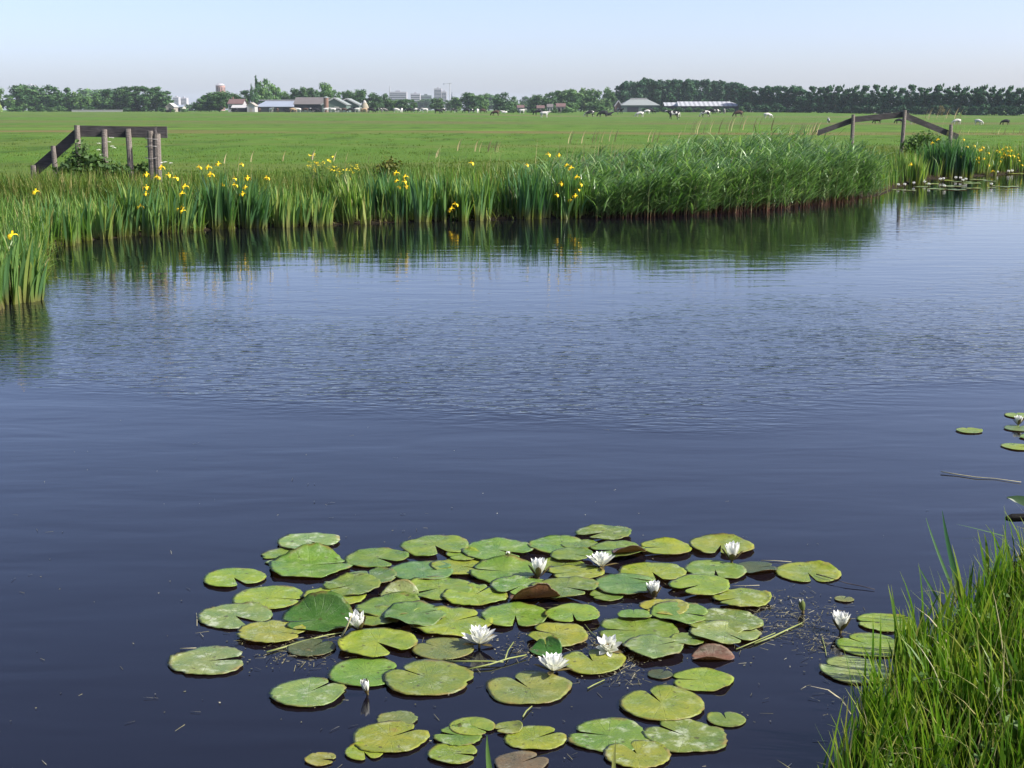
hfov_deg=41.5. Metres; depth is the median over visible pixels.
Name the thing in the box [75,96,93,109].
broadleaf tree
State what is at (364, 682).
water lily
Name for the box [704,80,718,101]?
woodland tree
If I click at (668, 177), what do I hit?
reed bed
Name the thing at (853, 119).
wooden fence
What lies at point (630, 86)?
woodland tree
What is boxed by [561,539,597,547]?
lily pad
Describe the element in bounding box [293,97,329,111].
brown barn
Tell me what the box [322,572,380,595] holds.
lily pad
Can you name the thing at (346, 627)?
reed piece
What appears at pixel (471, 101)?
broadleaf tree
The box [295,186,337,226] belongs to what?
iris clump
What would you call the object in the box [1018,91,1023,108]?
poplar tree
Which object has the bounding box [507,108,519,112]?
shrub
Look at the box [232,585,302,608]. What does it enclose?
lily pad
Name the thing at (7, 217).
sedge
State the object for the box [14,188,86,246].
iris clump
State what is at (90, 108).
shrub
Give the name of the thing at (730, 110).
shrub
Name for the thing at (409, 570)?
lily pad
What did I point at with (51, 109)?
shrub
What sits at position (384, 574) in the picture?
lily pad
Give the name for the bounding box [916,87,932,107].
poplar tree
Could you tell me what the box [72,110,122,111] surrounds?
pale wall
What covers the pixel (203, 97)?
broadleaf tree
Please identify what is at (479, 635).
water lily
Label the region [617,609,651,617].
lily pad
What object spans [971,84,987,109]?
poplar tree
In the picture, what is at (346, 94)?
broadleaf tree
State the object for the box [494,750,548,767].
lily pad
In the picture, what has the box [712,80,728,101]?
woodland tree
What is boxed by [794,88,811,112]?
woodland tree
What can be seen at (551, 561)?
lily pad
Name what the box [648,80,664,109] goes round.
woodland tree
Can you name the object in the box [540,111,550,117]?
cow
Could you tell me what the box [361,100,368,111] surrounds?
straw stack
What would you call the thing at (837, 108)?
shrub
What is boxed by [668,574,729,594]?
lily pad
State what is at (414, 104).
broadleaf tree
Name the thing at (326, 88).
broadleaf tree
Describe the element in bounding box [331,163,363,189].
yellow cress
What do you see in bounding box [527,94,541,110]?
broadleaf tree
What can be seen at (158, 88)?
woodland tree
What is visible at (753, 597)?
lily pad
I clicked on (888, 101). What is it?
poplar tree
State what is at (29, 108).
shrub
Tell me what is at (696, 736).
lily pad
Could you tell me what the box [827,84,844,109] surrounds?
poplar tree
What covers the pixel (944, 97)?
poplar tree
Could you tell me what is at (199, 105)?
broadleaf tree
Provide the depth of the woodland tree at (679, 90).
735.16 m
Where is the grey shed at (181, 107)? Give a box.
[177,105,185,111]
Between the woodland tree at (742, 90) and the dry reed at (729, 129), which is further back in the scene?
the woodland tree at (742, 90)
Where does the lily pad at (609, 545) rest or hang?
on the water
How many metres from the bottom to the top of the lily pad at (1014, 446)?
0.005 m
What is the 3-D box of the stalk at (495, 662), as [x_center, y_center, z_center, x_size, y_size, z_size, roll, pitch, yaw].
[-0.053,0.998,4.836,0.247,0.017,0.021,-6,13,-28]
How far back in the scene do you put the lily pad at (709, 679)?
4.70 m
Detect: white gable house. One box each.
[165,103,177,111]
[613,100,620,111]
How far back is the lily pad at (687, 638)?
5.04 m
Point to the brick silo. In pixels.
(326, 103)
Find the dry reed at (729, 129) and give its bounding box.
[224,108,1023,183]
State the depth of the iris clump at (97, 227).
20.61 m
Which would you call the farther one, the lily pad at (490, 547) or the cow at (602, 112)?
the cow at (602, 112)
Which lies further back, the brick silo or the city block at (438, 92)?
the city block at (438, 92)
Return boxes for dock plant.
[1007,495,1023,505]
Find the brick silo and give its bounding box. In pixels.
[323,96,328,111]
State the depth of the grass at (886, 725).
4.13 m
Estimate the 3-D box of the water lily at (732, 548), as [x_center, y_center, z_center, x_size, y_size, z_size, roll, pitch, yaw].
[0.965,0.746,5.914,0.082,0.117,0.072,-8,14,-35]
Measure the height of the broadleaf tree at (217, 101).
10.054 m
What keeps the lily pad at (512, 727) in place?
on the water
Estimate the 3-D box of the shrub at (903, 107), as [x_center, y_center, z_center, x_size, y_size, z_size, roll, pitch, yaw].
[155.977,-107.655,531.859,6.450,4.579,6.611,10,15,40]
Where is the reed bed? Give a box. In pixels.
[500,122,900,217]
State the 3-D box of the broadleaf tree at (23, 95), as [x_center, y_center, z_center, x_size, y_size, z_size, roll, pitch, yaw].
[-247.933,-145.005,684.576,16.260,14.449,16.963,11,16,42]
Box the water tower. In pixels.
[216,84,224,110]
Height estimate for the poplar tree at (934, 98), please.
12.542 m
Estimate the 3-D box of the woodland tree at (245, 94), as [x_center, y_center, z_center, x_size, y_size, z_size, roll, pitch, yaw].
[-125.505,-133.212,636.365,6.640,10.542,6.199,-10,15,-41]
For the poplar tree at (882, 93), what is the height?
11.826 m
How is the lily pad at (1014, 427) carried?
on the water
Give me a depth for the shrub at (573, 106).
653.90 m
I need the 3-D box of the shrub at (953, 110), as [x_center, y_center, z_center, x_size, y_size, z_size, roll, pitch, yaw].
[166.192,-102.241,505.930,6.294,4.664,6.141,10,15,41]
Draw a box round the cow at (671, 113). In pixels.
[665,110,679,118]
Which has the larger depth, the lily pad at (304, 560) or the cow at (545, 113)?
the cow at (545, 113)
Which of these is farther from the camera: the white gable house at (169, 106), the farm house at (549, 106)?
the white gable house at (169, 106)
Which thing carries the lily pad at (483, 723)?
on the water
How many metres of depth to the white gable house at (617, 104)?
646.55 m
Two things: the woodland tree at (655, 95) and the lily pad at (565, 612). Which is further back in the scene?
the woodland tree at (655, 95)
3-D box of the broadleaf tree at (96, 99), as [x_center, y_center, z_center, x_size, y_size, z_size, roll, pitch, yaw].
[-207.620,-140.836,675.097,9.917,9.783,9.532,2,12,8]
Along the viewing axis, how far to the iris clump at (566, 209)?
24.53 m
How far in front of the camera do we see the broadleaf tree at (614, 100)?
703.54 m
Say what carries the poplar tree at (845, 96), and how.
on the meadow ground at (266, 130)
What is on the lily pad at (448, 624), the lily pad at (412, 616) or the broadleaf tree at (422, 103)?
the lily pad at (412, 616)
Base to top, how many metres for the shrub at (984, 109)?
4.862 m
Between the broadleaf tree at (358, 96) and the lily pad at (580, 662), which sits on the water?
the lily pad at (580, 662)
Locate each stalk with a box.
[266,632,342,652]
[444,660,503,662]
[468,654,525,669]
[736,633,774,649]
[754,623,801,644]
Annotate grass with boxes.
[0,132,1023,228]
[784,495,1023,767]
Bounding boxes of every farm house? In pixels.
[517,105,523,110]
[536,105,544,109]
[546,104,552,109]
[556,103,565,110]
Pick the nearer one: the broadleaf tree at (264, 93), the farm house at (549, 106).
the farm house at (549, 106)
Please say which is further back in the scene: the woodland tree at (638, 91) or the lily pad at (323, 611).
the woodland tree at (638, 91)
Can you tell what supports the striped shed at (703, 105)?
on the meadow ground at (266, 130)
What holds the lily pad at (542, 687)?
on the water
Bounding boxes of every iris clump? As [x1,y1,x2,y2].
[0,223,52,305]
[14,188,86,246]
[58,194,127,240]
[99,172,166,236]
[137,165,207,233]
[177,206,201,231]
[195,161,257,229]
[222,162,280,228]
[260,176,310,227]
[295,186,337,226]
[327,166,375,224]
[356,167,408,222]
[384,170,443,221]
[425,161,482,221]
[450,168,510,220]
[496,163,547,219]
[529,153,587,218]
[554,165,595,218]
[890,150,930,184]
[916,134,978,177]
[971,142,1005,175]
[989,143,1023,172]
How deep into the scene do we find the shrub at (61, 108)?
636.17 m
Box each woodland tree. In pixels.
[2,94,14,111]
[61,87,73,111]
[99,89,119,109]
[111,87,125,109]
[116,86,137,111]
[127,86,141,111]
[135,86,156,111]
[147,86,166,111]
[154,90,173,110]
[240,90,249,104]
[614,81,631,102]
[626,81,635,99]
[630,80,648,98]
[641,77,652,95]
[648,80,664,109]
[659,79,666,111]
[663,79,679,101]
[675,79,682,101]
[679,78,697,101]
[692,79,699,101]
[696,79,712,101]
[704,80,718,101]
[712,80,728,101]
[724,82,735,101]
[729,82,743,103]
[736,86,749,109]
[744,86,758,111]
[752,87,763,111]
[760,85,775,105]
[769,85,781,111]
[776,86,791,107]
[788,85,805,112]
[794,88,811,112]
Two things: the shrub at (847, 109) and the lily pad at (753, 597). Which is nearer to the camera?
the lily pad at (753, 597)
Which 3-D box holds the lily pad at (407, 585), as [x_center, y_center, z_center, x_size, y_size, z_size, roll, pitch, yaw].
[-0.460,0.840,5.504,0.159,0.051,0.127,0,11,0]
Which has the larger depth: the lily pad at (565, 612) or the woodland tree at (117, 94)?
the woodland tree at (117, 94)
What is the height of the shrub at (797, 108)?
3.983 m
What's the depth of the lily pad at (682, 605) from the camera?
5.37 m
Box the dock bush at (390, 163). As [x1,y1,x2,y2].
[372,156,402,178]
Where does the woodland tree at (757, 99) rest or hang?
on the meadow ground at (266, 130)
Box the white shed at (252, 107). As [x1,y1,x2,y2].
[246,102,257,111]
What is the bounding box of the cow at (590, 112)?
[584,110,594,116]
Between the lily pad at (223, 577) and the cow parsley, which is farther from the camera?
the cow parsley
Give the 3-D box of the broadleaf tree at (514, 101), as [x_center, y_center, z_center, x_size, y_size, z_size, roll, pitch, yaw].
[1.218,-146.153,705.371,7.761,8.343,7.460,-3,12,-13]
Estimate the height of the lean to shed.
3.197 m
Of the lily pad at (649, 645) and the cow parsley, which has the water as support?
the lily pad at (649, 645)
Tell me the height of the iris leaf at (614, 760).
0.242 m
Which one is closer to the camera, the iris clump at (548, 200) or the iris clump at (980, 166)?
the iris clump at (548, 200)
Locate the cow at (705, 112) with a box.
[699,110,709,116]
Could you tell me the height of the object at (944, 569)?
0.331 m
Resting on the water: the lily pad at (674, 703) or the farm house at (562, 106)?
the lily pad at (674, 703)
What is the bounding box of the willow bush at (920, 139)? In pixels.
[900,129,949,154]
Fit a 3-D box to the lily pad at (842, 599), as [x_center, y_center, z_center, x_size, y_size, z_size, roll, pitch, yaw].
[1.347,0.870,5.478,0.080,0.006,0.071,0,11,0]
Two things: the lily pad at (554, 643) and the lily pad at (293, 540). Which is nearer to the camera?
the lily pad at (554, 643)
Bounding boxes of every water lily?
[345,609,365,629]
[360,678,368,694]
[462,625,496,647]
[528,557,549,578]
[534,651,571,674]
[585,551,618,568]
[593,634,621,656]
[646,579,661,598]
[722,540,742,562]
[798,599,804,613]
[832,610,850,633]
[1013,415,1023,425]
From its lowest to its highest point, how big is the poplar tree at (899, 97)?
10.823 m
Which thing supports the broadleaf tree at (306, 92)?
on the meadow ground at (266, 130)
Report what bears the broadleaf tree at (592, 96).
on the meadow ground at (266, 130)
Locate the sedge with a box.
[0,142,1023,309]
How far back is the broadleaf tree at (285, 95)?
649.48 m
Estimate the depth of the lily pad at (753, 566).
5.86 m
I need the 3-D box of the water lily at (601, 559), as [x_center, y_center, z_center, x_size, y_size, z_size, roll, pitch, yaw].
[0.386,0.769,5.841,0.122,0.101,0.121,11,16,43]
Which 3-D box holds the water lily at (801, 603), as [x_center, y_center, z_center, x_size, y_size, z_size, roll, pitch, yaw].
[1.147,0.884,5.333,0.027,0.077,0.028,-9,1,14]
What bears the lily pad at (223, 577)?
on the water
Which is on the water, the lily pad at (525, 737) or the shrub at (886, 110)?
the lily pad at (525, 737)
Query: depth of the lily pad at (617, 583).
5.61 m
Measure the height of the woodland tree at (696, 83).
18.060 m
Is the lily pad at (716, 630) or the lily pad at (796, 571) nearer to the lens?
the lily pad at (716, 630)
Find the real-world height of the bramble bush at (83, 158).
1.138 m
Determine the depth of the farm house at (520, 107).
587.99 m
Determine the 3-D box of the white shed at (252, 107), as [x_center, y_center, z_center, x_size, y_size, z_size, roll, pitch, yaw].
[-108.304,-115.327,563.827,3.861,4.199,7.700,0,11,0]
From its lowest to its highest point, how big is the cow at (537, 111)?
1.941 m
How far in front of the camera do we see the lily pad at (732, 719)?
4.39 m
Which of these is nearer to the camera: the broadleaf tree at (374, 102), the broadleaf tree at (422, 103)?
the broadleaf tree at (374, 102)
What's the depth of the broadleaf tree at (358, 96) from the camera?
663.23 m
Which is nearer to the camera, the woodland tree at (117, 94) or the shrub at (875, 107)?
the shrub at (875, 107)
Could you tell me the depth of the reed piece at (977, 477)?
7.28 m
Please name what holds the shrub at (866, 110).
on the meadow ground at (266, 130)
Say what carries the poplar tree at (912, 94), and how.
on the meadow ground at (266, 130)
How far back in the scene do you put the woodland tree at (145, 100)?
663.60 m
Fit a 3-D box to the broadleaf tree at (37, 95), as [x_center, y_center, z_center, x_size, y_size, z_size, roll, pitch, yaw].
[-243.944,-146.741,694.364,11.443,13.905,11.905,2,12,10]
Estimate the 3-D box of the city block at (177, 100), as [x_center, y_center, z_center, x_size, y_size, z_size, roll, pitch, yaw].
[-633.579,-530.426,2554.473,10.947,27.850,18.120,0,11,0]
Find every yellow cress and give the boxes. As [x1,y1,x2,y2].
[304,153,341,186]
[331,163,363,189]
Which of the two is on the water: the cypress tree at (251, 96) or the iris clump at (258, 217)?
the iris clump at (258, 217)
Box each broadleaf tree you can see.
[0,88,4,108]
[8,84,39,111]
[30,85,46,108]
[32,84,64,109]
[64,91,82,109]
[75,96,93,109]
[76,88,111,99]
[91,92,102,109]
[191,98,209,111]
[200,92,214,111]
[205,90,229,111]
[226,93,240,108]
[258,78,272,102]
[268,83,281,99]
[281,91,292,99]
[289,88,301,99]
[299,87,316,96]
[318,82,333,98]
[332,90,340,98]
[341,90,353,99]
[349,89,369,102]
[366,92,384,111]
[381,94,391,110]
[389,99,398,110]
[395,98,412,111]
[408,99,417,111]
[417,99,431,110]
[429,98,445,108]
[445,100,452,110]
[450,97,461,110]
[458,92,483,111]
[480,94,489,110]
[483,93,495,110]
[490,92,514,110]
[509,96,519,110]
[519,96,529,110]
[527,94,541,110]
[539,92,560,108]
[552,90,567,102]
[564,89,583,109]
[577,87,589,111]
[585,88,604,109]
[602,87,614,110]
[609,96,616,110]
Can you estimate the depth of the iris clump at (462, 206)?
23.96 m
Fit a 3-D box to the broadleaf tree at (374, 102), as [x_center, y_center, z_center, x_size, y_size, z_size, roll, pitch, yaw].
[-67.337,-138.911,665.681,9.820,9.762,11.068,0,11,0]
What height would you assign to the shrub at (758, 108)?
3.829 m
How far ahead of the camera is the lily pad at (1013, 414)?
8.79 m
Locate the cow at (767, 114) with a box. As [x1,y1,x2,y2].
[763,113,772,117]
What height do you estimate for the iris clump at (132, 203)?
1.036 m
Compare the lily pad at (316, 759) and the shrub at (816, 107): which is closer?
the lily pad at (316, 759)
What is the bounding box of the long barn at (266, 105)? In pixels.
[257,100,294,111]
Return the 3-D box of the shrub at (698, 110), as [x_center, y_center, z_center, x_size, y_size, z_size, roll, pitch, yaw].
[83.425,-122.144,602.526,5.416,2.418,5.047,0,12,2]
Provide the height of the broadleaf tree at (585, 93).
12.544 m
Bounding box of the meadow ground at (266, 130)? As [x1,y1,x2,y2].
[0,110,1023,767]
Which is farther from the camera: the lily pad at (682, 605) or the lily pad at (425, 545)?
the lily pad at (425, 545)
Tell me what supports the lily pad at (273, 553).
on the water
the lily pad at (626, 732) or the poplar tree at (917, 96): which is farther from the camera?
the poplar tree at (917, 96)
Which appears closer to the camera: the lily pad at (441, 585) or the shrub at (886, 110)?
the lily pad at (441, 585)
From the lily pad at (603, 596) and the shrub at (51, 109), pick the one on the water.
the lily pad at (603, 596)
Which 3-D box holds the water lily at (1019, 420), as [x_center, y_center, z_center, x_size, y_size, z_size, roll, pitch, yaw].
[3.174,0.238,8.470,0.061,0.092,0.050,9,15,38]
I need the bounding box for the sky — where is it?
[0,0,1023,109]
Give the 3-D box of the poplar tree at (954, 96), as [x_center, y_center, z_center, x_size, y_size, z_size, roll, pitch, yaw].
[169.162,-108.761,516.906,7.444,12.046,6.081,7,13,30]
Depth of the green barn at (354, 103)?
556.31 m
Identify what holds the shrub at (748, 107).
on the meadow ground at (266, 130)
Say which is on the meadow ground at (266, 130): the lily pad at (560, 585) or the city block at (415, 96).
the city block at (415, 96)
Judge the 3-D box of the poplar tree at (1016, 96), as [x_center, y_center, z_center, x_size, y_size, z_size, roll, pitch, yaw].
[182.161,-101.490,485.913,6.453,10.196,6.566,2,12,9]
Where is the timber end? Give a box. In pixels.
[1005,513,1023,521]
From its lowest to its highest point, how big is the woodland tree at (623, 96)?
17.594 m
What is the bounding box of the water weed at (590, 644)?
[22,236,886,767]
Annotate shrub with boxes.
[9,107,22,111]
[27,106,40,111]
[37,105,46,111]
[46,107,59,111]
[57,106,67,111]
[83,106,95,109]
[186,104,193,110]
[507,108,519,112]
[549,109,557,112]
[561,108,574,112]
[565,102,578,111]
[585,102,608,111]
[673,107,683,111]
[682,107,692,111]
[693,108,703,111]
[725,108,734,111]
[743,102,754,111]
[752,105,764,111]
[761,104,771,111]
[769,102,785,111]
[782,108,793,112]
[790,104,803,112]
[800,108,812,112]
[811,103,825,112]
[820,104,832,112]
[830,106,842,112]
[838,106,852,112]
[849,106,861,113]
[859,106,874,113]
[869,103,884,113]
[877,107,891,112]
[899,105,910,113]
[909,106,923,114]
[920,107,933,114]
[929,105,938,113]
[935,104,950,114]
[936,105,944,115]
[949,105,961,114]
[960,106,969,114]
[965,106,980,114]
[977,103,990,114]
[990,106,997,114]
[996,105,1009,115]
[1008,106,1019,115]
[1015,105,1023,115]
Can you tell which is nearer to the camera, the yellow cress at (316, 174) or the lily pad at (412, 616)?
the lily pad at (412, 616)
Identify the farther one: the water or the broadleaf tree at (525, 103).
the broadleaf tree at (525, 103)
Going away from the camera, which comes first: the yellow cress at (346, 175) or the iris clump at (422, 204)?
the iris clump at (422, 204)
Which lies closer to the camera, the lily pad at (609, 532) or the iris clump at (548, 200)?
the lily pad at (609, 532)
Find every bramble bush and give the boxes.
[52,139,135,182]
[111,162,148,178]
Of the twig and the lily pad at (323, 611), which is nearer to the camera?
the lily pad at (323, 611)
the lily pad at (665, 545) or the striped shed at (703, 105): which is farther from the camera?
the striped shed at (703, 105)
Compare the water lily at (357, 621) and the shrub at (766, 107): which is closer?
the water lily at (357, 621)
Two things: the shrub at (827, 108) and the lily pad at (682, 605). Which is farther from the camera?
the shrub at (827, 108)
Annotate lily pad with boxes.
[167,645,242,674]
[197,601,272,628]
[203,568,266,586]
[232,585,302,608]
[235,620,305,642]
[261,547,292,563]
[269,542,352,577]
[269,677,346,706]
[277,532,339,548]
[281,591,352,631]
[287,638,335,656]
[302,585,366,603]
[304,752,335,765]
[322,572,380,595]
[327,657,396,686]
[337,627,417,656]
[344,547,408,566]
[345,742,382,759]
[348,567,396,582]
[353,605,399,625]
[353,720,429,752]
[355,591,419,616]
[376,710,417,726]
[380,579,418,595]
[383,600,446,625]
[383,659,473,695]
[389,560,453,579]
[399,535,468,555]
[410,576,472,599]
[411,605,492,636]
[411,637,473,659]
[427,743,476,763]
[430,558,480,574]
[433,723,481,745]
[441,582,507,605]
[446,547,479,559]
[448,717,494,734]
[461,537,533,559]
[469,555,534,582]
[480,602,548,626]
[486,670,571,703]
[490,575,543,594]
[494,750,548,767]
[495,720,522,733]
[503,725,566,749]
[508,583,559,599]
[527,535,580,552]
[527,622,587,646]
[529,636,561,656]
[530,576,598,597]
[544,557,584,571]
[544,603,599,621]
[548,564,604,577]
[550,547,592,559]
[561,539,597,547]
[562,649,625,673]
[566,717,649,751]
[574,524,631,539]
[589,540,646,557]
[589,589,623,600]
[595,573,652,593]
[598,617,678,643]
[603,740,670,767]
[612,545,645,552]
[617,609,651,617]
[618,562,686,580]
[619,685,704,720]
[622,634,683,658]
[639,599,689,614]
[640,537,691,553]
[641,718,727,752]
[647,669,672,678]
[650,600,707,623]
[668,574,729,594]
[671,632,703,644]
[672,667,733,691]
[684,559,746,578]
[687,608,763,633]
[688,620,761,643]
[689,533,753,553]
[691,643,734,659]
[706,711,745,726]
[712,588,771,606]
[737,561,776,572]
[774,560,840,581]
[819,655,888,683]
[834,596,853,601]
[835,632,893,656]
[856,613,910,631]
[956,427,982,432]
[1001,443,1023,449]
[1004,413,1023,417]
[1004,425,1023,430]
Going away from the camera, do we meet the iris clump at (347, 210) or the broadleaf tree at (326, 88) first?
the iris clump at (347, 210)
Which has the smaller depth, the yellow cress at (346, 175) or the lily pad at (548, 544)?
the lily pad at (548, 544)
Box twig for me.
[816,574,874,589]
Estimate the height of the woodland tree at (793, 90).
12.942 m
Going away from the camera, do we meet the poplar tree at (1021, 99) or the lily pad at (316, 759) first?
the lily pad at (316, 759)
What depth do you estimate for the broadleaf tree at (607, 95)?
702.96 m
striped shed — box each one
[662,102,676,110]
[676,102,739,111]
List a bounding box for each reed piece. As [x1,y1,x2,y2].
[340,615,351,636]
[941,471,1018,481]
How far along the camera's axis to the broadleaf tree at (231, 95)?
633.41 m
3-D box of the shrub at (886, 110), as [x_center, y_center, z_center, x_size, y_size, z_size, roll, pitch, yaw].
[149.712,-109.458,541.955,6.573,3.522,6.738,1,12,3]
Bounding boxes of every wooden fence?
[30,125,167,181]
[817,110,958,156]
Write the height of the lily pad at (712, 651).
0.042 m
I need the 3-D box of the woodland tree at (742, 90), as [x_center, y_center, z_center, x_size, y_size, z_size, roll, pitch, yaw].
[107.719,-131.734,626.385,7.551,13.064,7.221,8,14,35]
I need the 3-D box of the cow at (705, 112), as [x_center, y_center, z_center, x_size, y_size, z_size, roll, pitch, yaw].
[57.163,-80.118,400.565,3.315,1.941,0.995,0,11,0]
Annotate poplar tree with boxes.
[802,86,816,107]
[810,87,825,107]
[818,85,834,112]
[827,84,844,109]
[837,87,852,107]
[846,85,860,107]
[857,85,870,113]
[867,84,879,113]
[875,85,887,108]
[881,85,897,108]
[893,87,906,106]
[901,84,916,113]
[910,87,925,108]
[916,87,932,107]
[928,83,943,113]
[938,86,951,109]
[945,84,961,112]
[955,86,970,107]
[963,87,978,112]
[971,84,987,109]
[983,85,996,114]
[990,87,1004,108]
[999,85,1014,106]
[1009,87,1023,106]
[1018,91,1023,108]
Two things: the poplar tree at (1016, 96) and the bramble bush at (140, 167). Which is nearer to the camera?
the bramble bush at (140, 167)
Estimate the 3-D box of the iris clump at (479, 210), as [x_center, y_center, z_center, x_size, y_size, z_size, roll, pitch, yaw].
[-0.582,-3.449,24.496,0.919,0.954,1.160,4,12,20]
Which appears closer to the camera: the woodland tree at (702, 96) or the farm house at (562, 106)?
the farm house at (562, 106)
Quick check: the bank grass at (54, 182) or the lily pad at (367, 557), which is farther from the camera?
the bank grass at (54, 182)
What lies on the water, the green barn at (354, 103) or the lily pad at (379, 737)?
the lily pad at (379, 737)
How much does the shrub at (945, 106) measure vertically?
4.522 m
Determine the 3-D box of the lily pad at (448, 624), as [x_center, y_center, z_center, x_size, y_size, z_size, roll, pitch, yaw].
[-0.232,0.915,5.222,0.318,0.022,0.304,0,11,0]
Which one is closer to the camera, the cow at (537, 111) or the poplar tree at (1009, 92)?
the cow at (537, 111)
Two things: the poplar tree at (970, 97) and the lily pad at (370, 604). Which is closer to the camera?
the lily pad at (370, 604)
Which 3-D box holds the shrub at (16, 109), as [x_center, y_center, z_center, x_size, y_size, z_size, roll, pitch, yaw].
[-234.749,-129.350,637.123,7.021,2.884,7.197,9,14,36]
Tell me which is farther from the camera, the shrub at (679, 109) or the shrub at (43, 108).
the shrub at (43, 108)
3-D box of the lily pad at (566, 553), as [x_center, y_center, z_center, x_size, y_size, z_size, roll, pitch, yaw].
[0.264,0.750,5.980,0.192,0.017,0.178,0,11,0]
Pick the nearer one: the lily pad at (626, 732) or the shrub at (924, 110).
the lily pad at (626, 732)
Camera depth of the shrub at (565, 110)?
548.22 m
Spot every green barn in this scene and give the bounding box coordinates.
[320,97,350,111]
[343,98,361,111]
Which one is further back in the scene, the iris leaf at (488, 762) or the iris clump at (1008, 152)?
the iris clump at (1008, 152)
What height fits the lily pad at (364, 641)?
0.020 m
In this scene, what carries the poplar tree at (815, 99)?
on the meadow ground at (266, 130)
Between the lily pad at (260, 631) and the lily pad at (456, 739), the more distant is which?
the lily pad at (260, 631)
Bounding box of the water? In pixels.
[0,173,1023,767]
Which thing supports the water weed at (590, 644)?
on the water
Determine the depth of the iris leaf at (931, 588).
5.37 m
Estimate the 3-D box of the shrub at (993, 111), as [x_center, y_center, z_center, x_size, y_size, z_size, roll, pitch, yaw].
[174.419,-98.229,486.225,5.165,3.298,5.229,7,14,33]
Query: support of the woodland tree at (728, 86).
on the meadow ground at (266, 130)
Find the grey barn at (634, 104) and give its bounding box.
[620,98,659,111]
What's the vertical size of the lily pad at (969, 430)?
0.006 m
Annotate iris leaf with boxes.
[486,737,491,767]
[612,741,615,767]
[918,566,943,607]
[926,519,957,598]
[942,511,960,602]
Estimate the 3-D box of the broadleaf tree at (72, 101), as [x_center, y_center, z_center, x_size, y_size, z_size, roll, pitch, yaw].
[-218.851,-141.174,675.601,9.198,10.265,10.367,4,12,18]
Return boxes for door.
[260,107,267,111]
[627,107,638,111]
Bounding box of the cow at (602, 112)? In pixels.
[597,110,607,116]
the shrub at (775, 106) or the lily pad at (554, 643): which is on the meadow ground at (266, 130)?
the shrub at (775, 106)
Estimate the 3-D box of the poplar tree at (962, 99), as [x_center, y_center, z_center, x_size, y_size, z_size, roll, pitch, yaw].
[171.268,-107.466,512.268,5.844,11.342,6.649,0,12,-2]
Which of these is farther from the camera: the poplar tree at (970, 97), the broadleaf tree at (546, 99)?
the broadleaf tree at (546, 99)
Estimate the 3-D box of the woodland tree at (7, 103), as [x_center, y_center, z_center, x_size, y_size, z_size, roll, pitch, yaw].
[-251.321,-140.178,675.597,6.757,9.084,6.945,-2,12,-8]
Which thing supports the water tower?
on the meadow ground at (266, 130)
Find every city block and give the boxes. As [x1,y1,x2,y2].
[173,96,180,104]
[181,97,188,105]
[389,86,406,109]
[411,92,420,109]
[421,94,431,109]
[434,87,441,108]
[442,90,446,108]
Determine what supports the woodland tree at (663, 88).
on the meadow ground at (266, 130)
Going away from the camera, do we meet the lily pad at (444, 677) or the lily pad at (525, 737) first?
the lily pad at (525, 737)
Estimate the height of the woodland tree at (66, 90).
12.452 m
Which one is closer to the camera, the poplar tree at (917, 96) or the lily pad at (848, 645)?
the lily pad at (848, 645)
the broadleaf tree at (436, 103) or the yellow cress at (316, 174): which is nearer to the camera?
the yellow cress at (316, 174)
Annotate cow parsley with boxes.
[97,137,114,164]
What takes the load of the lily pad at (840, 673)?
on the water
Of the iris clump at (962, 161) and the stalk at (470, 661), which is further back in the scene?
the iris clump at (962, 161)
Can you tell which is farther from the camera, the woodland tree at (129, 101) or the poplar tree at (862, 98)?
the woodland tree at (129, 101)
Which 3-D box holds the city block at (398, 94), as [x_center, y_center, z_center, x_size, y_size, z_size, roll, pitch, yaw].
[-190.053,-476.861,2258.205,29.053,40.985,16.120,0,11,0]
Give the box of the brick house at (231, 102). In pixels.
[227,97,246,111]
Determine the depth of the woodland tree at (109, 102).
664.25 m
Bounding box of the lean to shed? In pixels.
[231,105,246,111]
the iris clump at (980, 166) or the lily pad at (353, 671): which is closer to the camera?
the lily pad at (353, 671)
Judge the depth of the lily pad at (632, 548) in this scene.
5.96 m
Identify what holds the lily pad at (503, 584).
on the water
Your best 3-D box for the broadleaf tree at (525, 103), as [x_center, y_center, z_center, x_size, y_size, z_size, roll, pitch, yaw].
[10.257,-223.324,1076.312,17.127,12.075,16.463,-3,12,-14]
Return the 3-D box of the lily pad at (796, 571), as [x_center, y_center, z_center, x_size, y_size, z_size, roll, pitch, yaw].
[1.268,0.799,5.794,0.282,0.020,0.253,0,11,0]
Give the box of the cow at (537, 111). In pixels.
[533,109,542,114]
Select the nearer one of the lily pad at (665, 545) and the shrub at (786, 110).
the lily pad at (665, 545)
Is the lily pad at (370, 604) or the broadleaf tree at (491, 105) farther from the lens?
the broadleaf tree at (491, 105)
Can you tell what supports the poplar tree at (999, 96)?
on the meadow ground at (266, 130)
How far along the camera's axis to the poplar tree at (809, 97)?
585.74 m
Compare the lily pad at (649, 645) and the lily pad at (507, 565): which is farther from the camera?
the lily pad at (507, 565)
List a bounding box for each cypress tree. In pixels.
[249,83,254,102]
[253,75,260,103]
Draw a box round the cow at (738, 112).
[732,110,742,116]
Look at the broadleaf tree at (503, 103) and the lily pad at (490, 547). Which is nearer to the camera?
the lily pad at (490, 547)
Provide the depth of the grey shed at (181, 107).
646.92 m
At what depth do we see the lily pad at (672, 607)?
5.29 m

